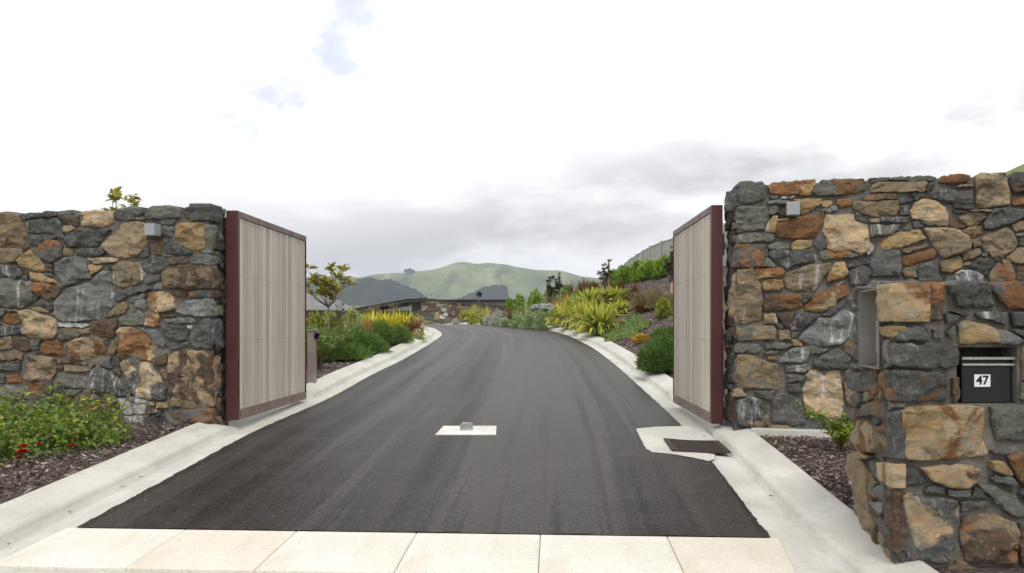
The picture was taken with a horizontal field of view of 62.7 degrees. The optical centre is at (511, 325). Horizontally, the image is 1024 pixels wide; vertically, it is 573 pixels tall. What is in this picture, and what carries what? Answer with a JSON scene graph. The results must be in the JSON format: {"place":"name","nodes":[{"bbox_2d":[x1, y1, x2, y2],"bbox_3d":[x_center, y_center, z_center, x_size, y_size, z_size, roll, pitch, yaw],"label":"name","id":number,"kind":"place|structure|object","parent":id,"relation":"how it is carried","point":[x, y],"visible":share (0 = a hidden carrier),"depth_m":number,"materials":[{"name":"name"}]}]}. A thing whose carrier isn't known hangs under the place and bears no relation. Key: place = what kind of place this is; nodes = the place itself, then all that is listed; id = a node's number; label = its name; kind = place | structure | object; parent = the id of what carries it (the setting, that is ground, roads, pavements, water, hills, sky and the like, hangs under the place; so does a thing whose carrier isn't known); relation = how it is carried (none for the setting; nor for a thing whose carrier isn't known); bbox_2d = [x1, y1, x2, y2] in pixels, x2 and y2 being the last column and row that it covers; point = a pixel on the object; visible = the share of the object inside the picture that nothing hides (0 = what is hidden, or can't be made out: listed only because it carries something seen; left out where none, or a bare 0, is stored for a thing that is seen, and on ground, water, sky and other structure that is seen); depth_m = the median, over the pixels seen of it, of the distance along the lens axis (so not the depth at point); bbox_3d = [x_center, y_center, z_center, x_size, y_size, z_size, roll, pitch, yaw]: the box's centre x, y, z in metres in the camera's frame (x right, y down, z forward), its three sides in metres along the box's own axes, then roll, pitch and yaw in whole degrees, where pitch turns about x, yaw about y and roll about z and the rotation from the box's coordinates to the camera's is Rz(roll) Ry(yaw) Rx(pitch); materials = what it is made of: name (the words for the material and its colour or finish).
{"place":"outdoors","nodes":[
{"label":"outdoors","id":0,"kind":"place"},
{"bbox_2d":[306,277,339,295],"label":"forest hill","id":1,"kind":"structure","parent":0,"point":[313,287],"depth_m":1060.49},
{"bbox_2d":[329,305,364,319],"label":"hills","id":2,"kind":"structure","parent":0,"point":[356,306],"depth_m":418.16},
{"bbox_2d":[326,277,432,309],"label":"forest hill","id":3,"kind":"structure","parent":0,"point":[368,291],"depth_m":939.23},
{"bbox_2d":[0,528,795,572],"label":"pavement","id":4,"kind":"structure","parent":0,"point":[159,550],"depth_m":4.19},
{"bbox_2d":[77,324,769,536],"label":"driveway","id":5,"kind":"structure","parent":0,"point":[535,397],"depth_m":6.37,"materials":[{"name":"asphalt"}]},
{"bbox_2d":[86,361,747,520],"bbox_3d":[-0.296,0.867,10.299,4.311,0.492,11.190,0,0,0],"label":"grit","id":6,"kind":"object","parent":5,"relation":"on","point":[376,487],"visible":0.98,"depth_m":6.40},
{"bbox_2d":[435,422,495,434],"bbox_3d":[-0.422,0.967,7.910,0.553,0.113,0.500,0,0,0],"label":"gate stop","id":7,"kind":"object","parent":5,"relation":"on","point":[466,428],"visible":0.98,"depth_m":7.88,"materials":[{"name":"concrete"}]},
{"bbox_2d":[17,570,844,572],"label":"footpath","id":8,"kind":"structure","parent":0,"point":[66,571],"depth_m":3.96,"materials":[{"name":"concrete"}]},
{"bbox_2d":[322,262,603,304],"bbox_3d":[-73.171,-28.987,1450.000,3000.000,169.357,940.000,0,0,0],"label":"hills","id":9,"kind":"structure","parent":0,"point":[455,281],"depth_m":1458.66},
{"bbox_2d":[456,285,508,299],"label":"forest hill","id":10,"kind":"structure","parent":0,"point":[495,292],"depth_m":1014.42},
{"bbox_2d":[0,164,1023,572],"bbox_3d":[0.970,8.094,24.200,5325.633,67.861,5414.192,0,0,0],"label":"ground","id":11,"kind":"structure","parent":0,"point":[20,490],"depth_m":6.36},
{"bbox_2d":[0,381,146,464],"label":"rose bush","id":12,"kind":"object","parent":11,"relation":"on","point":[54,427],"visible":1,"depth_m":6.65,"materials":[{"name":"green plant"}]},
{"bbox_2d":[0,203,227,425],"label":"stone wall","id":13,"kind":"structure","parent":11,"relation":"on","point":[118,303],"depth_m":7.95,"materials":[{"name":"stone"}]},
{"bbox_2d":[144,223,162,236],"bbox_3d":[-3.313,-0.883,7.796,0.101,0.109,0.181,0,0,11],"label":"wall light","id":14,"kind":"object","parent":13,"relation":"attached to","point":[152,229],"visible":1,"depth_m":7.71,"materials":[{"name":"metal"}]},
{"bbox_2d":[213,344,220,354],"bbox_3d":[-2.756,0.220,7.840,0.078,0.100,0.075,0,0,0],"label":"gate sensor","id":15,"kind":"object","parent":13,"relation":"attached to","point":[217,349],"visible":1,"depth_m":7.81,"materials":[{"name":"black plastic"}]},
{"bbox_2d":[224,210,306,419],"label":"timber gate","id":16,"kind":"structure","parent":13,"relation":"attached to","point":[265,316],"depth_m":8.77,"materials":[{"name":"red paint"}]},
{"bbox_2d":[101,186,140,211],"bbox_3d":[-4.358,-0.314,9.390,0.459,2.470,0.443,0,0,-24],"label":"magnolia tree","id":17,"kind":"object","parent":11,"relation":"on","point":[115,195],"visible":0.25,"depth_m":9.35,"materials":[{"name":"green plant"}]},
{"bbox_2d":[0,326,441,572],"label":"kerb","id":18,"kind":"structure","parent":11,"relation":"on","point":[44,512],"depth_m":5.97,"materials":[{"name":"concrete"}]},
{"bbox_2d":[307,330,320,382],"bbox_3d":[-2.717,0.427,11.534,0.186,0.745,0.152,0,0,0],"label":"gate opener box","id":19,"kind":"object","parent":18,"relation":"on","point":[313,336],"visible":0.96,"depth_m":11.50,"materials":[{"name":"metal"}]},
{"bbox_2d":[306,322,318,352],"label":"juniper","id":20,"kind":"object","parent":11,"relation":"on","point":[308,325],"visible":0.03,"depth_m":15.69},
{"bbox_2d":[306,325,324,369],"bbox_3d":[-3.110,0.345,13.193,0.368,0.732,0.420,0,0,-33],"label":"oleander","id":21,"kind":"object","parent":11,"relation":"on","point":[318,346],"visible":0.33,"depth_m":13.14,"materials":[{"name":"green plant"}]},
{"bbox_2d":[308,309,326,331],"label":"hedge shrub","id":22,"kind":"object","parent":11,"relation":"on","point":[318,320],"visible":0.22,"depth_m":18.94,"materials":[{"name":"green plant"}]},
{"bbox_2d":[306,323,338,368],"bbox_3d":[-3.103,0.309,13.509,0.622,0.774,0.667,0,0,19],"label":"oleander","id":23,"kind":"object","parent":11,"relation":"on","point":[321,358],"visible":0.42,"depth_m":13.46,"materials":[{"name":"green plant"}]},
{"bbox_2d":[306,262,357,329],"bbox_3d":[-3.837,-0.419,17.265,1.210,1.826,1.300,0,0,0],"label":"magnolia tree","id":24,"kind":"object","parent":11,"relation":"on","point":[324,283],"visible":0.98,"depth_m":17.10,"materials":[{"name":"green plant"}]},
{"bbox_2d":[306,293,358,319],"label":"tiled roof house","id":25,"kind":"structure","parent":11,"relation":"on","point":[312,304],"depth_m":49.22,"materials":[{"name":"grey tile"}]},
{"bbox_2d":[323,309,345,328],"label":"hedge shrub","id":26,"kind":"object","parent":11,"relation":"on","point":[333,322],"visible":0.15,"depth_m":19.42,"materials":[{"name":"green plant"}]},
{"bbox_2d":[327,331,347,361],"bbox_3d":[-3.110,0.335,14.535,0.578,0.604,0.500,0,0,0],"label":"oleander","id":27,"kind":"object","parent":11,"relation":"on","point":[333,337],"visible":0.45,"depth_m":14.48,"materials":[{"name":"green plant"}]},
{"bbox_2d":[306,327,373,359],"bbox_3d":[-3.104,0.293,14.995,1.291,0.598,1.700,0,0,0],"label":"juniper","id":28,"kind":"object","parent":11,"relation":"on","point":[356,350],"visible":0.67,"depth_m":14.59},
{"bbox_2d":[335,303,344,328],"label":"sapling","id":29,"kind":"object","parent":11,"relation":"on","point":[338,311],"visible":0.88,"depth_m":17.49,"materials":[{"name":"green plant"}]},
{"bbox_2d":[332,324,355,360],"bbox_3d":[-2.909,0.294,14.736,0.494,0.667,0.412,0,0,-24],"label":"oleander","id":30,"kind":"object","parent":11,"relation":"on","point":[348,337],"visible":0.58,"depth_m":14.75,"materials":[{"name":"green plant"}]},
{"bbox_2d":[336,316,353,338],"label":"grass clump","id":31,"kind":"object","parent":11,"relation":"on","point":[343,326],"visible":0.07,"depth_m":15.17,"materials":[{"name":"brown plant"}]},
{"bbox_2d":[343,306,362,325],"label":"hedge shrub","id":32,"kind":"object","parent":11,"relation":"on","point":[350,315],"visible":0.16,"depth_m":19.92,"materials":[{"name":"green plant"}]},
{"bbox_2d":[350,312,371,329],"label":"grass clump","id":33,"kind":"object","parent":11,"relation":"on","point":[358,324],"visible":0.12,"depth_m":17.56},
{"bbox_2d":[335,322,394,352],"bbox_3d":[-2.982,0.219,16.209,1.469,0.595,1.919,0,0,0],"label":"juniper","id":34,"kind":"object","parent":11,"relation":"on","point":[377,342],"visible":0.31,"depth_m":15.90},
{"bbox_2d":[362,316,376,331],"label":"grass clump","id":35,"kind":"object","parent":11,"relation":"on","point":[367,326],"visible":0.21,"depth_m":16.78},
{"bbox_2d":[366,304,375,316],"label":"sapling","id":36,"kind":"object","parent":11,"relation":"on","point":[369,309],"visible":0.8,"depth_m":23.98,"materials":[{"name":"yellow plant"}]},
{"bbox_2d":[358,310,389,324],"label":"golden flax","id":37,"kind":"object","parent":11,"relation":"on","point":[368,317],"visible":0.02,"depth_m":20.22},
{"bbox_2d":[356,317,415,343],"bbox_3d":[-2.842,0.087,18.374,1.449,0.605,2.023,0,0,0],"label":"juniper","id":38,"kind":"object","parent":11,"relation":"on","point":[396,335],"visible":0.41,"depth_m":18.04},
{"bbox_2d":[368,306,409,328],"bbox_3d":[-3.051,-0.113,20.797,1.433,0.716,1.408,0,0,0],"label":"golden flax","id":39,"kind":"object","parent":11,"relation":"on","point":[393,320],"visible":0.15,"depth_m":20.56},
{"bbox_2d":[384,307,428,333],"bbox_3d":[-2.723,-0.120,21.185,1.463,0.713,1.436,0,0,-24],"label":"golden flax","id":40,"kind":"object","parent":11,"relation":"on","point":[404,321],"visible":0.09,"depth_m":20.96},
{"bbox_2d":[405,312,428,336],"bbox_3d":[-2.416,-0.027,20.566,0.785,0.680,0.787,0,0,-32],"label":"bronze flax","id":41,"kind":"object","parent":11,"relation":"on","point":[415,325],"visible":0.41,"depth_m":20.54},
{"bbox_2d":[411,328,427,342],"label":"variegated shrub","id":42,"kind":"object","parent":11,"relation":"on","point":[419,336],"visible":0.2,"depth_m":19.93,"materials":[{"name":"green plant"}]},
{"bbox_2d":[0,419,856,509],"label":"bark chips","id":43,"kind":"object","parent":11,"relation":"on","point":[774,442],"visible":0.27,"depth_m":6.13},
{"bbox_2d":[345,295,514,323],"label":"house","id":44,"kind":"structure","parent":11,"relation":"on","point":[433,311],"depth_m":60.01,"materials":[{"name":"stone"}]},
{"bbox_2d":[456,309,470,319],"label":"yellow flax","id":45,"kind":"object","parent":11,"relation":"on","point":[464,314],"visible":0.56,"depth_m":36.89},
{"bbox_2d":[461,303,481,323],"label":"yellow flax","id":46,"kind":"object","parent":11,"relation":"on","point":[473,317],"visible":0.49,"depth_m":34.84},
{"bbox_2d":[472,305,495,324],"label":"yellow flax","id":47,"kind":"object","parent":11,"relation":"on","point":[481,316],"visible":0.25,"depth_m":32.90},
{"bbox_2d":[482,312,490,324],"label":"silver shrub","id":48,"kind":"object","parent":11,"relation":"on","point":[487,318],"visible":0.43,"depth_m":30.44,"materials":[{"name":"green plant"}]},
{"bbox_2d":[489,308,502,325],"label":"silver shrub","id":49,"kind":"object","parent":11,"relation":"on","point":[494,320],"visible":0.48,"depth_m":29.73,"materials":[{"name":"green plant"}]},
{"bbox_2d":[499,316,509,326],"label":"sage shrub","id":50,"kind":"object","parent":11,"relation":"on","point":[504,322],"visible":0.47,"depth_m":28.41,"materials":[{"name":"green plant"}]},
{"bbox_2d":[501,305,513,323],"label":"grass clump","id":51,"kind":"object","parent":11,"relation":"on","point":[508,315],"visible":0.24,"depth_m":28.94,"materials":[{"name":"brown plant"}]},
{"bbox_2d":[503,297,513,311],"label":"bright shrub","id":52,"kind":"object","parent":11,"relation":"on","point":[509,302],"visible":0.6,"depth_m":35.93,"materials":[{"name":"green plant"}]},
{"bbox_2d":[306,266,727,411],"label":"bark chips","id":53,"kind":"object","parent":11,"relation":"on","point":[623,339],"visible":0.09,"depth_m":18.21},
{"bbox_2d":[508,308,525,327],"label":"sage shrub","id":54,"kind":"object","parent":11,"relation":"on","point":[516,321],"visible":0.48,"depth_m":27.45,"materials":[{"name":"green plant"}]},
{"bbox_2d":[512,293,526,312],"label":"bright shrub","id":55,"kind":"object","parent":11,"relation":"on","point":[519,300],"visible":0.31,"depth_m":32.89,"materials":[{"name":"green plant"}]},
{"bbox_2d":[515,299,538,321],"bbox_3d":[0.508,-0.424,28.500,1.030,1.175,0.994,0,0,0],"label":"grass clump","id":56,"kind":"object","parent":11,"relation":"on","point":[526,309],"visible":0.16,"depth_m":28.48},
{"bbox_2d":[520,307,535,328],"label":"sage shrub","id":57,"kind":"object","parent":11,"relation":"on","point":[529,320],"visible":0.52,"depth_m":26.77,"materials":[{"name":"green plant"}]},
{"bbox_2d":[525,288,543,307],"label":"bright shrub","id":58,"kind":"object","parent":11,"relation":"on","point":[535,298],"visible":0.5,"depth_m":32.92,"materials":[{"name":"green plant"}]},
{"bbox_2d":[529,303,545,311],"bbox_3d":[0.969,-0.611,28.585,0.715,0.302,0.692,0,0,-38],"label":"rock","id":59,"kind":"object","parent":11,"relation":"on","point":[537,306],"visible":0.51,"depth_m":28.43,"materials":[{"name":"stone"}]},
{"bbox_2d":[533,308,548,329],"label":"sage shrub","id":60,"kind":"object","parent":11,"relation":"on","point":[539,318],"visible":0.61,"depth_m":26.16,"materials":[{"name":"green plant"}]},
{"bbox_2d":[535,293,552,313],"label":"grass clump","id":61,"kind":"object","parent":11,"relation":"on","point":[545,301],"visible":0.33,"depth_m":29.89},
{"bbox_2d":[539,303,555,310],"bbox_3d":[1.232,-0.609,27.999,0.649,0.281,0.630,0,0,0],"label":"rock","id":62,"kind":"object","parent":11,"relation":"on","point":[544,307],"visible":0.66,"depth_m":27.78,"materials":[{"name":"stone"}]},
{"bbox_2d":[545,275,554,302],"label":"sapling","id":63,"kind":"object","parent":11,"relation":"on","point":[549,291],"visible":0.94,"depth_m":29.95,"materials":[{"name":"black plant"}]},
{"bbox_2d":[543,299,574,325],"bbox_3d":[1.550,-0.410,25.958,1.392,0.843,1.401,0,0,0],"label":"yellow flax","id":64,"kind":"object","parent":11,"relation":"on","point":[556,315],"visible":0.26,"depth_m":25.79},
{"bbox_2d":[553,272,564,302],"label":"sapling","id":65,"kind":"object","parent":11,"relation":"on","point":[558,286],"visible":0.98,"depth_m":29.94,"materials":[{"name":"black plant"}]},
{"bbox_2d":[560,284,570,296],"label":"bright shrub","id":66,"kind":"object","parent":11,"relation":"on","point":[564,288],"visible":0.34,"depth_m":33.87,"materials":[{"name":"green plant"}]},
{"bbox_2d":[549,300,588,327],"bbox_3d":[1.782,-0.364,24.468,1.639,0.875,1.408,0,0,-14],"label":"yellow flax","id":67,"kind":"object","parent":11,"relation":"on","point":[570,309],"visible":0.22,"depth_m":24.33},
{"bbox_2d":[557,294,582,308],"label":"yellow flax","id":68,"kind":"object","parent":11,"relation":"on","point":[569,299],"visible":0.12,"depth_m":27.64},
{"bbox_2d":[563,279,579,296],"bbox_3d":[2.117,-1.261,30.018,0.694,0.977,0.716,0,0,0],"label":"cordyline","id":69,"kind":"object","parent":11,"relation":"on","point":[571,286],"visible":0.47,"depth_m":29.95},
{"bbox_2d":[569,289,585,299],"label":"bank shrub","id":70,"kind":"object","parent":11,"relation":"on","point":[575,292],"visible":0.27,"depth_m":29.86,"materials":[{"name":"green plant"}]},
{"bbox_2d":[568,277,588,292],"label":"grass clump","id":71,"kind":"object","parent":11,"relation":"on","point":[582,284],"visible":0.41,"depth_m":31.80,"materials":[{"name":"brown plant"}]},
{"bbox_2d":[560,294,605,331],"bbox_3d":[2.015,-0.336,22.582,1.593,1.029,1.467,0,0,0],"label":"yellow flax","id":72,"kind":"object","parent":11,"relation":"on","point":[583,311],"visible":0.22,"depth_m":22.46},
{"bbox_2d":[562,285,611,309],"bbox_3d":[2.494,-0.878,26.488,1.996,0.796,2.082,0,0,0],"label":"yellow flax","id":73,"kind":"object","parent":11,"relation":"on","point":[593,294],"visible":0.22,"depth_m":26.20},
{"bbox_2d":[578,278,603,291],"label":"grass clump","id":74,"kind":"object","parent":11,"relation":"on","point":[596,284],"visible":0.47,"depth_m":30.86,"materials":[{"name":"brown plant"}]},
{"bbox_2d":[563,297,627,334],"bbox_3d":[2.190,-0.277,20.962,1.905,0.985,1.809,0,0,0],"label":"yellow flax","id":75,"kind":"object","parent":11,"relation":"on","point":[599,320],"visible":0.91,"depth_m":20.66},
{"bbox_2d":[597,259,612,290],"bbox_3d":[2.966,-1.410,26.989,0.589,1.452,0.560,0,0,-21],"label":"sapling","id":76,"kind":"object","parent":11,"relation":"on","point":[605,278],"visible":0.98,"depth_m":26.95,"materials":[{"name":"grey plant"}]},
{"bbox_2d":[593,285,622,301],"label":"yellow flax","id":77,"kind":"object","parent":11,"relation":"on","point":[612,293],"visible":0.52,"depth_m":26.07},
{"bbox_2d":[602,269,618,286],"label":"hedge shrub","id":78,"kind":"object","parent":11,"relation":"on","point":[611,277],"visible":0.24,"depth_m":30.80,"materials":[{"name":"green plant"}]},
{"bbox_2d":[584,312,652,342],"bbox_3d":[2.576,0.031,19.861,1.426,0.761,3.886,0,0,0],"label":"creeping thyme","id":79,"kind":"object","parent":11,"relation":"on","point":[634,325],"visible":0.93,"depth_m":19.61,"materials":[{"name":"green plant"}]},
{"bbox_2d":[605,298,632,313],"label":"yellow flax","id":80,"kind":"object","parent":11,"relation":"on","point":[621,305],"visible":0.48,"depth_m":22.92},
{"bbox_2d":[611,279,629,289],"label":"grass clump","id":81,"kind":"object","parent":11,"relation":"on","point":[619,284],"visible":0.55,"depth_m":27.90,"materials":[{"name":"brown plant"}]},
{"bbox_2d":[612,264,632,283],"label":"hedge shrub","id":82,"kind":"object","parent":11,"relation":"on","point":[623,272],"visible":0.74,"depth_m":29.78,"materials":[{"name":"green plant"}]},
{"bbox_2d":[615,287,631,300],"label":"bank shrub","id":83,"kind":"object","parent":11,"relation":"on","point":[621,296],"visible":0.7,"depth_m":25.34,"materials":[{"name":"green plant"}]},
{"bbox_2d":[623,281,643,297],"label":"grass clump","id":84,"kind":"object","parent":11,"relation":"on","point":[635,288],"visible":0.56,"depth_m":24.94,"materials":[{"name":"brown plant"}]},
{"bbox_2d":[628,259,646,281],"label":"hedge shrub","id":85,"kind":"object","parent":11,"relation":"on","point":[633,267],"visible":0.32,"depth_m":28.90,"materials":[{"name":"green plant"}]},
{"bbox_2d":[627,289,648,310],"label":"sparse shrub","id":86,"kind":"object","parent":11,"relation":"on","point":[639,297],"visible":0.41,"depth_m":21.93,"materials":[{"name":"brown plant"}]},
{"bbox_2d":[631,333,649,343],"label":"amber shrub","id":87,"kind":"object","parent":11,"relation":"on","point":[639,338],"visible":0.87,"depth_m":16.89,"materials":[{"name":"orange plant"}]},
{"bbox_2d":[633,301,650,312],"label":"bank shrub","id":88,"kind":"object","parent":11,"relation":"on","point":[639,307],"visible":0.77,"depth_m":21.38,"materials":[{"name":"brown plant"}]},
{"bbox_2d":[635,258,657,280],"bbox_3d":[4.622,-1.840,27.971,1.076,0.900,0.836,0,0,0],"label":"hedge shrub","id":89,"kind":"object","parent":11,"relation":"on","point":[644,272],"visible":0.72,"depth_m":27.84,"materials":[{"name":"green plant"}]},
{"bbox_2d":[633,333,672,373],"bbox_3d":[2.365,0.419,12.904,1.185,0.762,0.998,0,0,-37],"label":"juniper","id":90,"kind":"object","parent":11,"relation":"on","point":[655,355],"visible":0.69,"depth_m":12.64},
{"bbox_2d":[644,285,667,308],"bbox_3d":[3.615,-0.724,21.021,0.671,0.626,0.654,0,0,-23],"label":"sparse shrub","id":91,"kind":"object","parent":11,"relation":"on","point":[651,302],"visible":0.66,"depth_m":20.90,"materials":[{"name":"brown plant"}]},
{"bbox_2d":[647,324,672,340],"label":"juniper","id":92,"kind":"object","parent":11,"relation":"on","point":[662,331],"visible":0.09,"depth_m":14.86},
{"bbox_2d":[651,254,670,278],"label":"hedge shrub","id":93,"kind":"object","parent":11,"relation":"on","point":[659,271],"visible":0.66,"depth_m":26.81,"materials":[{"name":"green plant"}]},
{"bbox_2d":[654,296,672,319],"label":"bank shrub","id":94,"kind":"object","parent":11,"relation":"on","point":[663,308],"visible":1,"depth_m":18.91,"materials":[{"name":"green plant"}]},
{"bbox_2d":[662,292,672,308],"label":"sparse shrub","id":95,"kind":"object","parent":11,"relation":"on","point":[670,295],"visible":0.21,"depth_m":19.89,"materials":[{"name":"brown plant"}]},
{"bbox_2d":[663,245,672,292],"bbox_3d":[4.176,-1.404,21.956,0.420,1.440,0.480,0,0,-18],"label":"sapling","id":96,"kind":"object","parent":11,"relation":"on","point":[668,268],"visible":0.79,"depth_m":21.97,"materials":[{"name":"green plant"}]},
{"bbox_2d":[624,223,727,266],"bbox_3d":[5.990,-2.170,33.119,0.120,2.580,23.758,0,0,0],"label":"timber fence","id":97,"kind":"object","parent":11,"relation":"on","point":[656,251],"visible":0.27,"depth_m":34.34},
{"bbox_2d":[449,322,938,572],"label":"kerb","id":98,"kind":"structure","parent":11,"relation":"on","point":[810,523],"depth_m":5.14,"materials":[{"name":"concrete"}]},
{"bbox_2d":[636,426,730,460],"bbox_3d":[1.483,1.013,7.389,0.736,0.076,1.822,0,0,0],"label":"storm drain","id":99,"kind":"object","parent":98,"relation":"on","point":[680,440],"visible":0.99,"depth_m":7.24,"materials":[{"name":"concrete"}]},
{"bbox_2d":[751,427,833,440],"bbox_3d":[2.487,0.973,7.222,0.830,0.155,0.210,0,0,13],"label":"footing","id":100,"kind":"object","parent":11,"relation":"on","point":[776,432],"visible":0.29,"depth_m":7.17,"materials":[{"name":"concrete"}]},
{"bbox_2d":[796,400,855,449],"bbox_3d":[2.447,0.781,6.415,0.450,0.401,0.470,0,0,0],"label":"rose bush","id":101,"kind":"object","parent":11,"relation":"on","point":[841,434],"visible":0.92,"depth_m":6.44,"materials":[{"name":"green plant"}]},
{"bbox_2d":[723,171,1023,430],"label":"stone wall","id":102,"kind":"structure","parent":11,"relation":"on","point":[792,282],"depth_m":7.23,"materials":[{"name":"stone"}]},
{"bbox_2d":[673,205,726,425],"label":"timber gate","id":103,"kind":"structure","parent":102,"relation":"attached to","point":[699,247],"depth_m":8.27,"materials":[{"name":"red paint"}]},
{"bbox_2d":[726,334,733,344],"bbox_3d":[1.951,0.125,7.500,0.078,0.100,0.075,0,0,0],"label":"gate sensor","id":104,"kind":"object","parent":102,"relation":"attached to","point":[729,339],"visible":0.99,"depth_m":7.47,"materials":[{"name":"black plastic"}]},
{"bbox_2d":[786,201,799,215],"bbox_3d":[2.415,-1.000,7.231,0.105,0.113,0.185,0,0,13],"label":"wall light","id":105,"kind":"object","parent":102,"relation":"attached to","point":[792,208],"visible":1,"depth_m":7.14,"materials":[{"name":"metal"}]},
{"bbox_2d":[845,279,1023,568],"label":"stone pier","id":106,"kind":"structure","parent":11,"relation":"on","point":[934,469],"depth_m":3.75,"materials":[{"name":"stone"}]},
{"bbox_2d":[859,289,886,368],"bbox_3d":[1.806,0.015,4.121,0.116,0.380,0.398,0,0,11],"label":"intercom housing","id":107,"kind":"object","parent":106,"relation":"attached to","point":[871,339],"visible":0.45,"depth_m":4.31,"materials":[{"name":"metal"}]},
{"bbox_2d":[956,356,1015,402],"bbox_3d":[2.160,0.246,3.894,0.257,0.212,0.212,0,0,0],"label":"letterbox","id":108,"kind":"object","parent":106,"relation":"in","point":[985,379],"visible":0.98,"depth_m":3.80,"materials":[{"name":"metal"}]},
{"bbox_2d":[0,0,1023,277],"label":"sky","id":109,"kind":"structure","parent":0,"point":[391,136],"materials":[{"name":"white"}]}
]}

